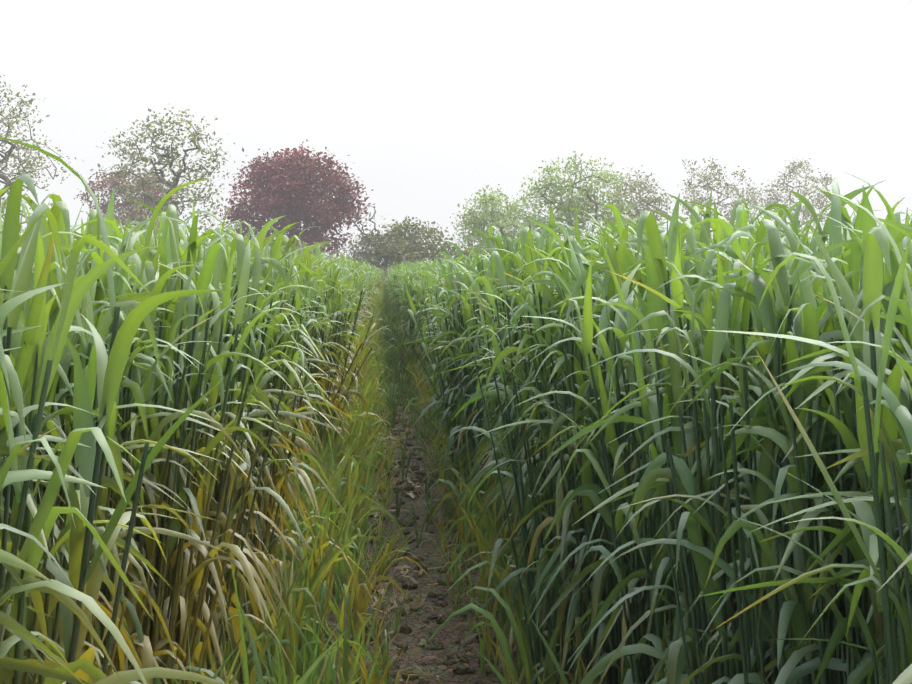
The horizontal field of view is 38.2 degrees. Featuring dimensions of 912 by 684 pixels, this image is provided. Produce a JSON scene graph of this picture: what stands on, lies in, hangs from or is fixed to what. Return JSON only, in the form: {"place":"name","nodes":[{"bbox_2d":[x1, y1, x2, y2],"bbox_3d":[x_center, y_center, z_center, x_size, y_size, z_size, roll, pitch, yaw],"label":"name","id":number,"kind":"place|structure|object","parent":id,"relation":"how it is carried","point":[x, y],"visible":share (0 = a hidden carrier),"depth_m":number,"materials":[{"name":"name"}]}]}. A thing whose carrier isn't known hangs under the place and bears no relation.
{"place":"outdoors","nodes":[
{"label":"outdoors","id":0,"kind":"place"},
{"bbox_2d":[239,324,532,683],"bbox_3d":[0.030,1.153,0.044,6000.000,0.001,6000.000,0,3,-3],"label":"ground","id":1,"kind":"structure","parent":0,"point":[448,634],"depth_m":4.59,"materials":[{"name":"soil"}]},
{"bbox_2d":[0,75,83,232],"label":"tree","id":2,"kind":"object","parent":1,"relation":"on","point":[7,182],"visible":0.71,"depth_m":111.81,"materials":[{"name":"green plant"}]},
{"bbox_2d":[74,164,182,237],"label":"red tree","id":3,"kind":"object","parent":1,"relation":"on","point":[122,205],"visible":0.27,"depth_m":171.74,"materials":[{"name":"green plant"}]},
{"bbox_2d":[96,103,234,233],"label":"pale tree","id":4,"kind":"object","parent":1,"relation":"on","point":[177,174],"visible":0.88,"depth_m":106.45,"materials":[{"name":"green plant"}]},
{"bbox_2d":[212,139,375,255],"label":"copper beech tree","id":5,"kind":"object","parent":1,"relation":"on","point":[293,190],"visible":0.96,"depth_m":134.75,"materials":[{"name":"red plant"}]},
{"bbox_2d":[282,239,358,261],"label":"hedge bush","id":6,"kind":"object","parent":1,"relation":"on","point":[322,246],"visible":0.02,"depth_m":125.47,"materials":[{"name":"green plant"}]},
{"bbox_2d":[346,200,395,263],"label":"bare tree","id":7,"kind":"object","parent":1,"relation":"on","point":[367,253],"visible":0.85,"depth_m":121.27,"materials":[{"name":"grey plant"}]},
{"bbox_2d":[282,251,472,301],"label":"tall crop","id":8,"kind":"object","parent":1,"relation":"on","point":[377,270],"visible":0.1,"depth_m":40.07,"materials":[{"name":"green plant"}]},
{"bbox_2d":[96,332,668,683],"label":"grass","id":9,"kind":"structure","parent":1,"relation":"on","point":[301,640],"depth_m":4.14,"materials":[{"name":"green plant"}]},
{"bbox_2d":[377,279,389,302],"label":"grass","id":10,"kind":"structure","parent":1,"relation":"on","point":[382,291],"depth_m":52.16,"materials":[{"name":"green plant"}]},
{"bbox_2d":[356,286,424,396],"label":"grass","id":11,"kind":"structure","parent":1,"relation":"on","point":[387,353],"depth_m":16.28,"materials":[{"name":"green plant"}]},
{"bbox_2d":[340,216,466,280],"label":"tree","id":12,"kind":"object","parent":1,"relation":"on","point":[399,247],"visible":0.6,"depth_m":123.07,"materials":[{"name":"green plant"}]},
{"bbox_2d":[308,361,518,683],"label":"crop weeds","id":13,"kind":"object","parent":1,"relation":"on","point":[455,578],"visible":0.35,"depth_m":4.51,"materials":[{"name":"green plant"}]},
{"bbox_2d":[360,359,498,683],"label":"track clods","id":14,"kind":"object","parent":1,"relation":"on","point":[405,627],"visible":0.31,"depth_m":4.80,"materials":[{"name":"soil"}]},
{"bbox_2d":[353,348,509,683],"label":"track litter","id":15,"kind":"object","parent":1,"relation":"on","point":[420,572],"visible":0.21,"depth_m":4.83,"materials":[{"name":"brown plant"}]},
{"bbox_2d":[0,137,911,683],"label":"tall crop","id":16,"kind":"object","parent":1,"relation":"on","point":[714,437],"visible":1,"depth_m":2.21,"materials":[{"name":"green plant"}]},
{"bbox_2d":[3,191,911,394],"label":"tall crop","id":17,"kind":"object","parent":1,"relation":"on","point":[416,283],"visible":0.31,"depth_m":11.93,"materials":[{"name":"green plant"}]},
{"bbox_2d":[433,241,493,259],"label":"hedge bush","id":18,"kind":"object","parent":1,"relation":"on","point":[468,252],"visible":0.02,"depth_m":126.28,"materials":[{"name":"green plant"}]},
{"bbox_2d":[450,184,545,254],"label":"tree","id":19,"kind":"object","parent":1,"relation":"on","point":[486,215],"visible":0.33,"depth_m":132.89,"materials":[{"name":"green plant"}]},
{"bbox_2d":[494,151,641,241],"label":"tree","id":20,"kind":"object","parent":1,"relation":"on","point":[569,214],"visible":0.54,"depth_m":127.41,"materials":[{"name":"green plant"}]},
{"bbox_2d":[593,165,672,238],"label":"tree","id":21,"kind":"object","parent":1,"relation":"on","point":[650,200],"visible":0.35,"depth_m":146.15,"materials":[{"name":"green plant"}]},
{"bbox_2d":[674,157,764,240],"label":"tree","id":22,"kind":"object","parent":1,"relation":"on","point":[706,186],"visible":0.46,"depth_m":194.66,"materials":[{"name":"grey plant"}]},
{"bbox_2d":[757,157,841,238],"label":"tree","id":23,"kind":"object","parent":1,"relation":"on","point":[806,212],"visible":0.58,"depth_m":211.43,"materials":[{"name":"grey plant"}]},
{"bbox_2d":[0,0,911,269],"label":"sky","id":24,"kind":"structure","parent":0,"point":[430,103],"materials":[{"name":"white"}]}
]}

